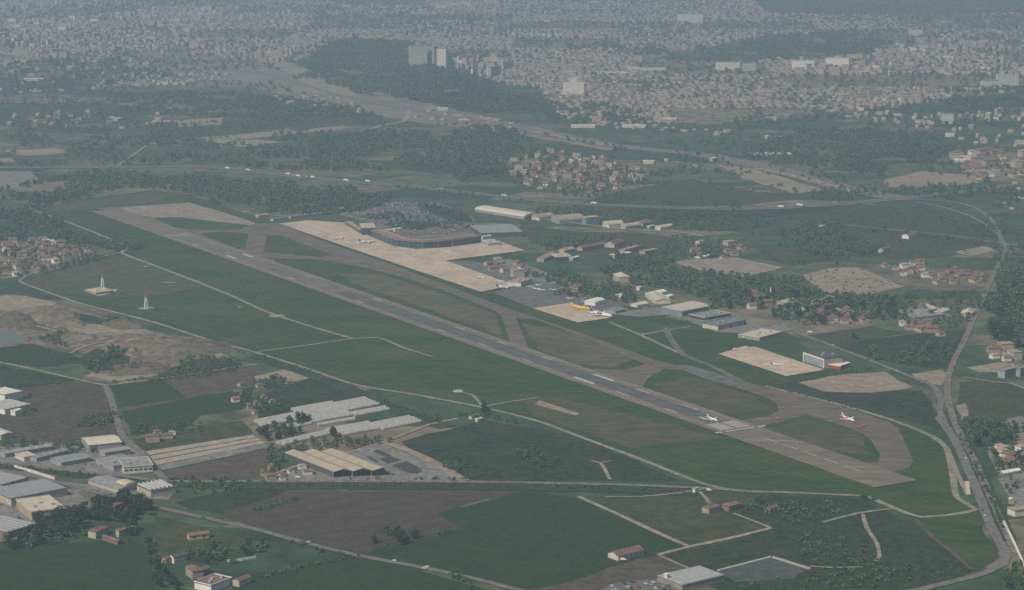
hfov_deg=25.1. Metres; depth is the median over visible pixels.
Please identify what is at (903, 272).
house
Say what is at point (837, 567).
dirt track
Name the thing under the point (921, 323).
house
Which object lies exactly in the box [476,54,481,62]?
apartment block
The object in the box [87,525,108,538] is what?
villa
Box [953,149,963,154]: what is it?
block of flats
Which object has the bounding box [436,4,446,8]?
apartment block
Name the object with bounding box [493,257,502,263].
block of flats
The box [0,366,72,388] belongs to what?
field
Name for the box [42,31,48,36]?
apartment block
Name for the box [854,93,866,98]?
apartment block
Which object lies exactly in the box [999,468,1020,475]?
shed
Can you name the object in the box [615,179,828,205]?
field
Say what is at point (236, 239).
grass island
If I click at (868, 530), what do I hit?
dirt track
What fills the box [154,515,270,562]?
field
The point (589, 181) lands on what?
block of flats
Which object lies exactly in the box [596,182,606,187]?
block of flats
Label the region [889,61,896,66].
apartment block
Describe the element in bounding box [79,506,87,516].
tree
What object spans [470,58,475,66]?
apartment block
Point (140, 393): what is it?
field
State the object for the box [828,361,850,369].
fire station
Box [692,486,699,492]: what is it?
shed
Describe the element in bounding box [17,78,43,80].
warehouse
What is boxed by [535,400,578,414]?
bare strip
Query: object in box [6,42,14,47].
apartment block
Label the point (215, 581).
barn
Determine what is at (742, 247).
house
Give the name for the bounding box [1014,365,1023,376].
apartment block
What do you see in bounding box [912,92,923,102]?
apartment block
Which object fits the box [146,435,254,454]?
crop bed
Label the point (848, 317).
house
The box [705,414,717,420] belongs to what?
jet
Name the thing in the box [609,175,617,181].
block of flats
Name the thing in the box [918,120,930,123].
apartment block
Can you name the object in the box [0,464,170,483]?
verge
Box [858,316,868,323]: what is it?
house
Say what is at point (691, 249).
house
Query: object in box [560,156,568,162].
block of flats
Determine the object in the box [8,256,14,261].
house
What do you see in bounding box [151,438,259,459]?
crop bed
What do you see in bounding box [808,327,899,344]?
field
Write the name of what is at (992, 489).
verge
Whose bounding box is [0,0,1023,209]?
city buildings
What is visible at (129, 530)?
tree
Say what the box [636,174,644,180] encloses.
block of flats
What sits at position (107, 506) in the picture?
pine tree
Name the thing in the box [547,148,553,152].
block of flats
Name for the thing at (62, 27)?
apartment block
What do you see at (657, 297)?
warehouse
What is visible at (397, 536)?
tree
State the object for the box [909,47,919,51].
apartment block
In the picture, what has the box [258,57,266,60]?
apartment block
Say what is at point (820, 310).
house
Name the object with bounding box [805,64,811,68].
apartment block
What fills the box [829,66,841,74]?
apartment block
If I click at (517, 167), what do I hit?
block of flats
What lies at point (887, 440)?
taxiway
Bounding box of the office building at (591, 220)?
[581,215,599,224]
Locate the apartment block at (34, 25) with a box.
[28,24,40,27]
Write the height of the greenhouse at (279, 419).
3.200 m
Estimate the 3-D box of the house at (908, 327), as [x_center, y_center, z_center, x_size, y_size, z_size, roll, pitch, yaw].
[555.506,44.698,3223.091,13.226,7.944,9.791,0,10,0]
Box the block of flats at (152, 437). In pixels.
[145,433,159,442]
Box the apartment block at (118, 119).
[113,117,122,121]
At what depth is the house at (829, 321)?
3261.07 m
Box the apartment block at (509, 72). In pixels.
[507,69,511,76]
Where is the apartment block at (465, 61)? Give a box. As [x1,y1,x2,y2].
[463,58,468,64]
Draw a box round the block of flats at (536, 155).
[534,153,540,158]
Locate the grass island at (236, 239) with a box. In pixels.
[202,231,247,247]
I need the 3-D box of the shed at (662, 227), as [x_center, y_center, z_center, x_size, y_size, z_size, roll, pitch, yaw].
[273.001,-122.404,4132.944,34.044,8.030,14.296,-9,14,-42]
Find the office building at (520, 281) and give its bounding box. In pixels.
[507,277,531,286]
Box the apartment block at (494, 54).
[490,53,499,56]
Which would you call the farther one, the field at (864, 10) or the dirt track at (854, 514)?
the field at (864, 10)
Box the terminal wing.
[345,221,360,232]
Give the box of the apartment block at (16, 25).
[9,24,21,28]
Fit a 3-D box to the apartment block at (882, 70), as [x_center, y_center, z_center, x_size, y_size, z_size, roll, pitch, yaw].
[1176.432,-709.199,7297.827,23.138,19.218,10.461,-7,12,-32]
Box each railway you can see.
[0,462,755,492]
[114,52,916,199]
[263,61,366,95]
[294,43,327,59]
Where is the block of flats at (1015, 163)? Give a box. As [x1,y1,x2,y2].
[1010,159,1022,167]
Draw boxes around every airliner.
[357,239,374,242]
[496,284,513,288]
[571,302,589,309]
[589,307,611,316]
[839,412,854,420]
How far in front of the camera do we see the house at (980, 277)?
3607.77 m
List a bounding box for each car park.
[338,202,474,233]
[463,222,520,233]
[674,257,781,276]
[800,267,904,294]
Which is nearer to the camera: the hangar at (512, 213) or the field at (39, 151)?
the hangar at (512, 213)
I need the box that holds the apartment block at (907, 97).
[897,95,910,99]
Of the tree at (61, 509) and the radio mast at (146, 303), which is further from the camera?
the radio mast at (146, 303)
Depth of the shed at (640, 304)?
3393.21 m
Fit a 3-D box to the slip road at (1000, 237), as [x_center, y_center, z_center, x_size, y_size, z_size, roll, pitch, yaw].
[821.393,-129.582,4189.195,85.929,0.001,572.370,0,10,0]
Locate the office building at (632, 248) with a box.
[618,245,640,251]
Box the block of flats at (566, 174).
[562,171,571,177]
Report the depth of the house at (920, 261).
3761.97 m
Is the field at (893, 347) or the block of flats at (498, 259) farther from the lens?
the block of flats at (498, 259)
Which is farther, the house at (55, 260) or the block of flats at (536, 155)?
the block of flats at (536, 155)
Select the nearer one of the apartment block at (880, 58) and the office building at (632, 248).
the office building at (632, 248)
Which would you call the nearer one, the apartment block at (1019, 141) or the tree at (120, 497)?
the tree at (120, 497)
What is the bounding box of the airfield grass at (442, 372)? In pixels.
[22,190,971,515]
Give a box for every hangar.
[475,205,537,218]
[531,212,553,220]
[551,213,582,223]
[584,297,604,305]
[602,220,623,227]
[620,222,640,229]
[662,301,708,316]
[803,349,843,367]
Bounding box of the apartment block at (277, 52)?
[271,50,281,54]
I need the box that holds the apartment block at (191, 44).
[189,42,198,47]
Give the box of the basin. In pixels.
[719,558,805,581]
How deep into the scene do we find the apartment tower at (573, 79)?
6650.86 m
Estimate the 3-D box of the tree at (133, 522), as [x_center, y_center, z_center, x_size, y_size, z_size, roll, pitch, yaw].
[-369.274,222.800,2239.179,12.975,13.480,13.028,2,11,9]
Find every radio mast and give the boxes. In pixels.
[101,275,103,286]
[144,295,147,309]
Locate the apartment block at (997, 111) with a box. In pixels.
[994,108,1001,115]
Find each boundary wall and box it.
[14,465,54,479]
[227,556,255,561]
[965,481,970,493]
[1003,521,1023,565]
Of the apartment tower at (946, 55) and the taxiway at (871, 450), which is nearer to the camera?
the taxiway at (871, 450)
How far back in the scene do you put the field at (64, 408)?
2719.32 m
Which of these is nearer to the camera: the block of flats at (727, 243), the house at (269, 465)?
the house at (269, 465)
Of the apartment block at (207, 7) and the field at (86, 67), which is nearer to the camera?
the field at (86, 67)
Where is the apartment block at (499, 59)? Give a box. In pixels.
[497,58,509,63]
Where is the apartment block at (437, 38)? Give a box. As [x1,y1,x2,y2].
[432,37,441,40]
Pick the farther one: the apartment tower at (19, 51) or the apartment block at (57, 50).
the apartment block at (57, 50)
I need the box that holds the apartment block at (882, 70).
[880,68,886,73]
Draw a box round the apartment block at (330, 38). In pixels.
[321,36,333,41]
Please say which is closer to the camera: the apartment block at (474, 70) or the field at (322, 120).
the field at (322, 120)
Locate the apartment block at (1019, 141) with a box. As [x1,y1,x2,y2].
[1015,140,1023,143]
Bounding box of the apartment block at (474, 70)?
[471,68,477,73]
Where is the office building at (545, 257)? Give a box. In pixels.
[537,251,554,261]
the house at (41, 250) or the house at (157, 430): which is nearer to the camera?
the house at (157, 430)
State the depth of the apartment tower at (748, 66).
7405.34 m
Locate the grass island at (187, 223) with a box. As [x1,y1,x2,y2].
[155,217,246,229]
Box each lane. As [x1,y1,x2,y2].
[116,137,209,165]
[356,110,411,132]
[545,219,702,235]
[945,447,970,494]
[964,377,1023,388]
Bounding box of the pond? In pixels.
[0,329,23,344]
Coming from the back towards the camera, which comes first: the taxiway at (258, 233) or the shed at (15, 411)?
the taxiway at (258, 233)
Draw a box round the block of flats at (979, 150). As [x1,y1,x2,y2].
[973,148,985,156]
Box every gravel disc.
[138,307,153,309]
[269,314,284,316]
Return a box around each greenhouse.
[254,412,300,426]
[276,430,330,444]
[286,420,311,428]
[290,400,352,422]
[317,416,355,426]
[325,421,380,435]
[333,396,379,410]
[350,405,389,416]
[373,415,421,429]
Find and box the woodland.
[0,0,1023,589]
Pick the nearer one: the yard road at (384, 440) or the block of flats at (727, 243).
the yard road at (384, 440)
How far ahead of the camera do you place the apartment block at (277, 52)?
7921.65 m
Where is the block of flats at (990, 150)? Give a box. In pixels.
[982,147,992,154]
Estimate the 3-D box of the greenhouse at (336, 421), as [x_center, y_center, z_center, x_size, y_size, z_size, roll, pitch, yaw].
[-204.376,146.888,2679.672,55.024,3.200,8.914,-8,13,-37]
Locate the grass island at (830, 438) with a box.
[769,418,870,455]
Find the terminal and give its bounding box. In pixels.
[370,229,480,248]
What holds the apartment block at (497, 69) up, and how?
on the ground at (280, 552)
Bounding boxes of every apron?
[120,203,254,225]
[279,220,522,291]
[449,261,628,310]
[534,303,611,321]
[719,347,823,375]
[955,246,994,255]
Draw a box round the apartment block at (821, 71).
[817,69,825,74]
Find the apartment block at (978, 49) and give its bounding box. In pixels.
[970,47,980,51]
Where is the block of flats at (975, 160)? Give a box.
[970,157,981,163]
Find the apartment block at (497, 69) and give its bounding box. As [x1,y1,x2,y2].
[489,66,500,73]
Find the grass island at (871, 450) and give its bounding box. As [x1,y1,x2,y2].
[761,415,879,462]
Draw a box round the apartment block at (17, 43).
[10,41,19,47]
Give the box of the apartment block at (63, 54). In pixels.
[59,52,67,57]
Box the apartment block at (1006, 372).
[997,365,1017,378]
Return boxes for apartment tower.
[12,48,28,55]
[409,45,426,66]
[427,46,437,65]
[436,48,447,68]
[563,82,584,94]
[570,77,577,81]
[592,116,601,121]
[633,55,641,61]
[677,13,702,22]
[715,61,739,69]
[742,63,755,70]
[792,60,813,68]
[826,57,848,65]
[909,29,922,35]
[931,54,950,57]
[942,113,953,123]
[963,39,973,46]
[980,80,998,88]
[996,74,1018,86]
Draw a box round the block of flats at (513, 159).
[510,157,517,162]
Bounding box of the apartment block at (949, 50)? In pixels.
[945,49,953,52]
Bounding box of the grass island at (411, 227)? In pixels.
[386,221,436,229]
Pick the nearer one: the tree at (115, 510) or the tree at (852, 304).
the tree at (115, 510)
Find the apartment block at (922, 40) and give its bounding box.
[916,37,926,44]
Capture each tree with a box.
[6,541,14,549]
[15,539,22,546]
[21,530,30,537]
[27,523,35,531]
[29,527,39,537]
[31,510,44,519]
[34,518,45,527]
[37,535,44,543]
[38,528,47,534]
[46,525,60,537]
[48,514,56,520]
[56,505,67,511]
[60,520,72,529]
[72,511,82,524]
[73,515,84,528]
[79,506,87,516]
[84,509,92,520]
[90,496,99,504]
[91,503,100,510]
[91,511,99,520]
[95,494,104,503]
[98,500,107,509]
[99,508,109,521]
[101,504,111,508]
[107,498,115,504]
[109,504,120,518]
[116,490,125,495]
[117,494,128,504]
[118,511,129,522]
[122,506,132,518]
[123,490,131,499]
[125,517,137,526]
[125,525,134,535]
[128,494,135,503]
[128,510,136,518]
[129,502,139,512]
[135,501,146,511]
[141,504,151,515]
[144,498,153,510]
[147,548,154,555]
[151,574,158,581]
[154,557,161,563]
[154,563,160,569]
[155,578,163,586]
[161,566,169,574]
[169,575,178,586]
[208,553,214,559]
[210,543,217,549]
[239,544,245,552]
[245,548,253,555]
[246,537,252,543]
[260,427,267,434]
[287,429,295,436]
[295,411,300,418]
[299,415,306,422]
[371,534,376,542]
[390,529,395,537]
[395,533,401,541]
[399,536,406,544]
[402,535,410,542]
[409,530,414,537]
[820,316,826,324]
[849,313,855,320]
[850,301,855,307]
[973,437,981,445]
[991,436,998,443]
[992,331,999,337]
[998,436,1005,441]
[1005,460,1012,466]
[1007,581,1013,588]
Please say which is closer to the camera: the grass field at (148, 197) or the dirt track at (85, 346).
the dirt track at (85, 346)
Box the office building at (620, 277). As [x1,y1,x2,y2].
[613,272,629,282]
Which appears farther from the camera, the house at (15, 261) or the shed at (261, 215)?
the shed at (261, 215)
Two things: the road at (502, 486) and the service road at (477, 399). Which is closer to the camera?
the road at (502, 486)
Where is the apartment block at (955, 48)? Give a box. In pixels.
[948,47,958,51]
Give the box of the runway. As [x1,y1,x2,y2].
[92,209,915,486]
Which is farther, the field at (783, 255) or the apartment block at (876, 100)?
the apartment block at (876, 100)
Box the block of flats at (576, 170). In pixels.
[573,168,581,173]
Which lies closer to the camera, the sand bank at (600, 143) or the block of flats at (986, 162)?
the block of flats at (986, 162)
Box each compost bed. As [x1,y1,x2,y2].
[373,449,390,456]
[380,456,399,463]
[392,461,421,473]
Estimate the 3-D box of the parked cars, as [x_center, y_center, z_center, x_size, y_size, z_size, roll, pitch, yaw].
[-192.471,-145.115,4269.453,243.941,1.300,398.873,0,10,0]
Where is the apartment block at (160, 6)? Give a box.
[155,5,165,9]
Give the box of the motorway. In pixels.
[0,165,1023,209]
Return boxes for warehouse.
[0,443,52,457]
[16,495,64,520]
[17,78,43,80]
[30,447,68,461]
[50,453,91,466]
[81,435,121,449]
[87,475,136,492]
[95,453,129,471]
[99,446,130,455]
[116,479,136,485]
[118,456,152,473]
[136,479,175,496]
[156,82,170,84]
[171,82,185,84]
[437,107,447,109]
[525,34,566,36]
[567,159,581,162]
[571,124,594,127]
[587,71,626,74]
[622,124,646,127]
[627,68,665,70]
[643,160,653,163]
[645,291,670,303]
[663,117,677,120]
[702,317,746,329]
[753,152,790,155]
[776,298,792,306]
[899,308,945,319]
[919,303,938,309]
[935,308,949,313]
[953,158,969,161]
[961,155,970,158]
[1007,504,1023,516]
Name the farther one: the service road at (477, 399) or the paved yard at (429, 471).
the service road at (477, 399)
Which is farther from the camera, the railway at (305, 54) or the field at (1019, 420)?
the railway at (305, 54)
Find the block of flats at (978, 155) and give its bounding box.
[973,153,983,157]
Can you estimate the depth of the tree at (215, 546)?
2171.34 m
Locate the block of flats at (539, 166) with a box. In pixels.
[532,163,541,169]
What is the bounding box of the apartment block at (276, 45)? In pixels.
[274,43,284,47]
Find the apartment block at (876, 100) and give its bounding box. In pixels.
[873,98,879,103]
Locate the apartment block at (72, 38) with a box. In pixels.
[69,36,75,41]
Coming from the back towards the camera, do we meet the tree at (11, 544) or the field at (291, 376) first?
the field at (291, 376)
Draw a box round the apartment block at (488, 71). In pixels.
[486,67,490,75]
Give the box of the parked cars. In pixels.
[344,201,472,233]
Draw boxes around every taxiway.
[96,203,679,385]
[677,364,747,386]
[736,382,912,482]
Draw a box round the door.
[804,354,822,367]
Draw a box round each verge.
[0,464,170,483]
[151,318,258,350]
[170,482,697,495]
[247,355,455,428]
[762,383,892,416]
[951,427,1015,539]
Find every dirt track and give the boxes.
[37,325,147,334]
[70,341,106,352]
[577,496,687,545]
[592,460,610,478]
[605,489,702,496]
[657,527,772,554]
[658,554,689,567]
[698,491,710,503]
[732,513,772,527]
[810,566,861,567]
[821,508,888,521]
[861,514,880,560]
[913,519,974,569]
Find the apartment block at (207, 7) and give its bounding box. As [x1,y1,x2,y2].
[201,6,210,10]
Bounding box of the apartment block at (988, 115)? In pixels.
[985,112,990,120]
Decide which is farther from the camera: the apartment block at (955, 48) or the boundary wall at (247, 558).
the apartment block at (955, 48)
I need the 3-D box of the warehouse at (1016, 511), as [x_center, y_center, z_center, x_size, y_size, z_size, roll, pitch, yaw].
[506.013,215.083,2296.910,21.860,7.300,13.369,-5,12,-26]
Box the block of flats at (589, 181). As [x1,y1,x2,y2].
[586,180,592,185]
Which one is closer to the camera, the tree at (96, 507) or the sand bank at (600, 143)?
the tree at (96, 507)
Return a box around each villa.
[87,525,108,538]
[102,534,120,544]
[115,525,135,536]
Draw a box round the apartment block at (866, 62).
[863,59,870,65]
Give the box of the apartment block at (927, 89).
[923,87,933,93]
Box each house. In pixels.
[0,264,8,271]
[3,243,14,249]
[8,237,17,242]
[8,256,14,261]
[11,270,19,276]
[12,260,20,265]
[13,262,21,269]
[17,251,26,256]
[20,270,30,274]
[22,256,31,261]
[33,263,40,271]
[37,247,50,253]
[38,119,46,122]
[41,255,50,261]
[42,239,50,244]
[47,248,58,254]
[51,257,59,263]
[55,239,65,245]
[61,252,70,259]
[70,119,78,123]
[71,245,78,249]
[71,249,80,255]
[83,251,93,256]
[113,502,122,517]
[153,429,161,433]
[160,433,172,438]
[161,555,171,563]
[170,551,187,563]
[185,564,203,579]
[186,530,209,540]
[201,565,210,574]
[230,396,239,402]
[232,389,242,394]
[232,573,251,586]
[237,382,245,386]
[245,402,252,408]
[251,410,258,414]
[253,400,260,405]
[255,383,263,387]
[260,468,267,476]
[265,472,276,479]
[267,463,277,471]
[279,474,286,480]
[287,467,294,473]
[297,464,306,469]
[302,468,312,474]
[468,413,477,419]
[484,260,496,265]
[487,265,499,271]
[499,267,508,272]
[513,259,522,265]
[568,283,583,291]
[576,175,584,179]
[604,238,624,247]
[637,219,654,226]
[689,247,700,253]
[694,249,701,255]
[695,239,703,244]
[702,503,721,513]
[722,501,740,511]
[723,248,732,253]
[730,251,739,255]
[736,243,746,250]
[746,302,756,308]
[751,294,765,300]
[760,299,772,305]
[764,504,778,513]
[812,298,826,303]
[817,308,825,316]
[824,318,833,324]
[827,315,837,321]
[840,317,848,323]
[841,308,849,314]
[843,314,854,320]
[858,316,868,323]
[878,245,890,252]
[881,262,889,268]
[892,265,898,269]
[898,320,906,325]
[899,262,909,268]
[900,270,906,275]
[902,232,916,238]
[904,324,913,329]
[906,266,913,273]
[910,265,919,272]
[913,324,925,332]
[915,259,924,263]
[916,265,925,270]
[917,321,926,325]
[921,272,928,277]
[924,325,938,332]
[928,273,937,278]
[932,279,941,284]
[936,330,945,336]
[937,276,946,281]
[939,272,948,275]
[945,269,954,274]
[947,275,957,282]
[948,278,956,284]
[951,265,962,272]
[954,272,967,279]
[960,308,975,316]
[963,160,972,166]
[964,167,971,171]
[968,276,979,283]
[971,273,982,280]
[972,166,984,170]
[976,175,989,181]
[977,170,989,176]
[986,345,1001,353]
[988,171,994,176]
[989,352,999,358]
[991,157,1000,163]
[992,166,999,171]
[993,148,1004,153]
[994,443,1009,448]
[995,447,1009,451]
[997,151,1007,156]
[999,154,1006,159]
[1000,450,1016,455]
[1001,159,1010,165]
[1001,354,1011,361]
[1002,348,1009,354]
[1004,455,1020,465]
[1007,170,1017,176]
[1012,361,1020,366]
[1014,443,1023,450]
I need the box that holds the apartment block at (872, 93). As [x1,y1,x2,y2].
[867,89,881,96]
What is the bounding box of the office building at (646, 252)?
[639,248,657,256]
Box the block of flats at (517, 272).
[510,268,524,276]
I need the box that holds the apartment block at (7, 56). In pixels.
[0,54,12,57]
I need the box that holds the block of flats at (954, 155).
[950,153,960,159]
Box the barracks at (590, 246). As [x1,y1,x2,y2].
[577,241,603,250]
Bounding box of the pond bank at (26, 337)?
[0,328,29,346]
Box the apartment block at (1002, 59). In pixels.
[1000,57,1004,63]
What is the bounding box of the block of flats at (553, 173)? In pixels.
[549,171,556,175]
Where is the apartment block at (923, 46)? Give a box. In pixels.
[918,45,929,50]
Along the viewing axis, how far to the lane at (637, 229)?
4110.26 m
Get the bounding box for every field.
[0,102,163,127]
[0,158,15,162]
[0,171,37,189]
[0,294,234,382]
[0,296,55,309]
[0,344,79,366]
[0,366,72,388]
[0,381,118,440]
[0,538,154,589]
[2,148,71,155]
[23,254,210,297]
[27,324,57,330]
[39,191,163,210]
[58,65,108,71]
[65,324,152,334]
[77,146,259,156]
[77,348,129,372]
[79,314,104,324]
[85,373,154,380]
[110,379,185,406]
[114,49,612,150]
[122,387,254,434]
[122,398,188,410]
[125,79,158,86]
[132,420,253,450]
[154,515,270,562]
[158,358,236,379]
[163,367,262,397]
[164,449,275,479]
[174,118,222,126]
[176,489,285,512]
[194,125,344,142]
[208,38,315,60]
[211,353,234,360]
[217,139,278,146]
[222,490,514,553]
[232,559,484,589]
[249,379,356,417]
[255,369,308,384]
[284,109,379,130]
[335,272,502,334]
[377,491,684,589]
[401,421,678,480]
[448,167,524,181]
[451,207,523,223]
[516,224,677,252]
[521,224,537,227]
[522,323,631,366]
[524,397,723,448]
[528,556,684,589]
[558,192,703,210]
[582,490,764,544]
[595,198,862,220]
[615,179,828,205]
[652,377,771,413]
[664,512,972,589]
[718,164,822,192]
[738,494,876,529]
[755,246,850,264]
[769,2,966,12]
[776,379,940,428]
[783,204,997,236]
[799,372,912,392]
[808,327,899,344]
[835,231,997,258]
[835,329,972,367]
[880,506,999,570]
[884,171,981,186]
[894,467,927,492]
[912,370,945,384]
[956,378,1023,424]
[956,403,967,419]
[967,362,1023,371]
[1006,416,1023,442]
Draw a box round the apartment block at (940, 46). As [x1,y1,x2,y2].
[937,43,943,49]
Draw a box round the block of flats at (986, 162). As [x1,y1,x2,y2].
[981,158,994,166]
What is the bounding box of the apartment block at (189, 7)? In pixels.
[182,6,191,10]
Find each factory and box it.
[0,387,31,399]
[0,399,30,413]
[0,471,28,485]
[0,478,67,505]
[0,515,35,537]
[656,565,724,589]
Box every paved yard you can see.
[0,442,147,474]
[0,489,92,541]
[66,482,173,499]
[275,443,453,479]
[500,259,572,283]
[602,579,678,589]
[615,307,789,332]
[898,306,949,320]
[987,442,1023,504]
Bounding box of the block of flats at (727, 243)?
[723,240,736,248]
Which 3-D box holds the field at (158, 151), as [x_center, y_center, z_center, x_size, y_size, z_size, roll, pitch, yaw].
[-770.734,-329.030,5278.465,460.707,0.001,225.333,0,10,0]
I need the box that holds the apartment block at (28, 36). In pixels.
[26,33,30,41]
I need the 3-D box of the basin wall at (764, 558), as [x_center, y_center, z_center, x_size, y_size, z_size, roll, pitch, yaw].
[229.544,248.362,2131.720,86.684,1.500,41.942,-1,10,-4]
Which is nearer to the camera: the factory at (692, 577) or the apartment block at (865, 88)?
the factory at (692, 577)
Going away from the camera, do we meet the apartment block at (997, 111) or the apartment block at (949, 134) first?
the apartment block at (949, 134)
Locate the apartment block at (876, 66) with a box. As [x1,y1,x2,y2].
[872,64,882,67]
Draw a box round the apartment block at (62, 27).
[57,26,67,29]
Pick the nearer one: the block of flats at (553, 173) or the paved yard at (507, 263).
the paved yard at (507, 263)
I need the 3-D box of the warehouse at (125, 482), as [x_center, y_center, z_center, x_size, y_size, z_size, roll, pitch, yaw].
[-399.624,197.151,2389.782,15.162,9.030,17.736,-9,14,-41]
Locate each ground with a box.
[0,0,759,89]
[0,0,1023,589]
[0,241,90,278]
[519,154,632,192]
[531,41,1023,124]
[739,13,1023,48]
[956,151,1023,181]
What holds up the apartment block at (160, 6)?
on the ground at (280, 552)
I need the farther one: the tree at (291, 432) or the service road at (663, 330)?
the service road at (663, 330)
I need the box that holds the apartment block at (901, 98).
[898,96,904,101]
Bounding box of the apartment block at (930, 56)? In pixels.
[927,55,935,58]
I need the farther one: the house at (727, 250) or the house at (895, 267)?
the house at (727, 250)
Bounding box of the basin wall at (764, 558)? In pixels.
[717,556,810,570]
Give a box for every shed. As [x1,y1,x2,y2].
[0,428,12,439]
[10,408,21,415]
[14,451,34,461]
[255,214,268,217]
[270,216,286,220]
[288,212,322,218]
[475,417,482,421]
[481,235,491,238]
[481,239,500,245]
[551,253,571,260]
[569,256,579,260]
[604,307,624,313]
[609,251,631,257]
[630,301,647,307]
[646,225,655,228]
[655,224,671,229]
[655,289,666,294]
[665,294,673,298]
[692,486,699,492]
[694,254,711,258]
[738,328,781,340]
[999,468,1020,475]
[1008,497,1015,503]
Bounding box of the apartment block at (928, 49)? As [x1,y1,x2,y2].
[923,48,933,50]
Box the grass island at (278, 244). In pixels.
[264,235,329,256]
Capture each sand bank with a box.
[533,131,616,145]
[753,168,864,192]
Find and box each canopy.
[284,448,390,477]
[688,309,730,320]
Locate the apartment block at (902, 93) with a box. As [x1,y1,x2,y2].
[898,92,907,95]
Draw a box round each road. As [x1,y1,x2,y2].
[0,362,105,384]
[0,469,524,589]
[18,252,859,495]
[35,210,351,338]
[102,385,166,481]
[108,364,257,384]
[259,337,431,356]
[276,418,457,472]
[381,440,468,480]
[461,392,481,404]
[486,397,537,405]
[608,322,677,352]
[639,326,689,334]
[663,327,744,381]
[764,386,978,517]
[779,321,948,425]
[846,224,1017,245]
[906,199,1023,250]
[909,427,1010,589]
[917,202,1008,248]
[935,414,949,426]
[944,249,1023,571]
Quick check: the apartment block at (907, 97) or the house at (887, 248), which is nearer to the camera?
the house at (887, 248)
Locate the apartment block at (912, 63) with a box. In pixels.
[908,61,915,67]
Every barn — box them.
[194,573,231,589]
[607,545,644,560]
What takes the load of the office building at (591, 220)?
on the ground at (280, 552)
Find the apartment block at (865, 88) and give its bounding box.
[859,87,872,91]
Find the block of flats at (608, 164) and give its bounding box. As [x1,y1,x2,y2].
[605,162,613,167]
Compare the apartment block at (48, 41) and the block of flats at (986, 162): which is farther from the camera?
the apartment block at (48, 41)
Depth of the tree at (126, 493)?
2332.71 m
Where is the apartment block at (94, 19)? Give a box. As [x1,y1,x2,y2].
[90,18,99,21]
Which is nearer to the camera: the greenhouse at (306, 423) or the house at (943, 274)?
the greenhouse at (306, 423)
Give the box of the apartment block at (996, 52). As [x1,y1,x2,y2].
[992,50,999,55]
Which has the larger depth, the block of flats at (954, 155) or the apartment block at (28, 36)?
the apartment block at (28, 36)
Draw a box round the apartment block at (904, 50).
[901,48,909,53]
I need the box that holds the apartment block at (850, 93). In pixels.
[847,91,854,95]
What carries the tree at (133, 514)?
on the ground at (280, 552)
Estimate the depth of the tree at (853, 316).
3282.54 m
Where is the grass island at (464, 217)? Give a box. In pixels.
[417,205,472,222]
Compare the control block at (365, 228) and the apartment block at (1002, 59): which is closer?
the control block at (365, 228)
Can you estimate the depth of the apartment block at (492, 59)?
7619.35 m
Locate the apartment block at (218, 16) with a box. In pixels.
[210,15,222,18]
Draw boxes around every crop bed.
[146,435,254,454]
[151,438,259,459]
[154,440,264,464]
[158,443,267,469]
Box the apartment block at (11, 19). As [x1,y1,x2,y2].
[7,18,17,21]
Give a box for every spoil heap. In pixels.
[0,311,38,329]
[17,306,79,323]
[45,319,85,328]
[55,331,96,342]
[99,363,169,375]
[101,334,198,356]
[102,319,135,329]
[130,323,146,328]
[163,339,234,356]
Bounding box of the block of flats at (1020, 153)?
[1017,149,1023,156]
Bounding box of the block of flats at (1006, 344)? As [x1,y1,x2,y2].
[997,341,1014,352]
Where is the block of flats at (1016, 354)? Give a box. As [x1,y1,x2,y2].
[1007,349,1022,360]
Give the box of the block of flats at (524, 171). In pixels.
[521,169,527,174]
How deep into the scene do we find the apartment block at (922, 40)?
8542.75 m
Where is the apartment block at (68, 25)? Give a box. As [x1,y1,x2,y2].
[59,22,71,27]
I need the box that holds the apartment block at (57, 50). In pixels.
[50,48,61,52]
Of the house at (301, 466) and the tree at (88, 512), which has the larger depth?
the house at (301, 466)
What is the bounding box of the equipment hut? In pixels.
[85,287,112,293]
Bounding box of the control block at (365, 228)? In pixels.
[359,223,375,234]
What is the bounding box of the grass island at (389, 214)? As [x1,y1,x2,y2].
[361,211,407,219]
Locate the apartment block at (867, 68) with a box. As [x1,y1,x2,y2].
[864,66,872,70]
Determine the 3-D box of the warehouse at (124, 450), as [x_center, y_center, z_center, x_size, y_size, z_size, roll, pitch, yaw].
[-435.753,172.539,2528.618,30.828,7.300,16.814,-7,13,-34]
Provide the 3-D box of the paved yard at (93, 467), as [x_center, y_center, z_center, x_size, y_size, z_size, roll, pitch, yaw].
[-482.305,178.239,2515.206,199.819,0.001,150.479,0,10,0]
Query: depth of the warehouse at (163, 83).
6931.97 m
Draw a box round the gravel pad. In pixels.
[83,287,113,295]
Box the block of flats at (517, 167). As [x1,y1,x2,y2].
[514,165,522,170]
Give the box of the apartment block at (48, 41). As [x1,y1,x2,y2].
[46,39,51,44]
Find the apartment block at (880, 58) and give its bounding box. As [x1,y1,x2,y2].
[875,57,887,59]
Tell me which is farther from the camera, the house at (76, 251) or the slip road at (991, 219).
the slip road at (991, 219)
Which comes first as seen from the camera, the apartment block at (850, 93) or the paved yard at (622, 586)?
the paved yard at (622, 586)
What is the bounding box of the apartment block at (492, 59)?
[490,57,499,61]
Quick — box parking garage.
[470,224,522,237]
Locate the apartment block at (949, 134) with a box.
[945,132,954,136]
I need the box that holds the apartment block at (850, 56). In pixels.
[847,54,861,58]
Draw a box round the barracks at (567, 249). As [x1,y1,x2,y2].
[559,246,574,252]
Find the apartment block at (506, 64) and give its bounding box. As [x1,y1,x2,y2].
[501,60,512,68]

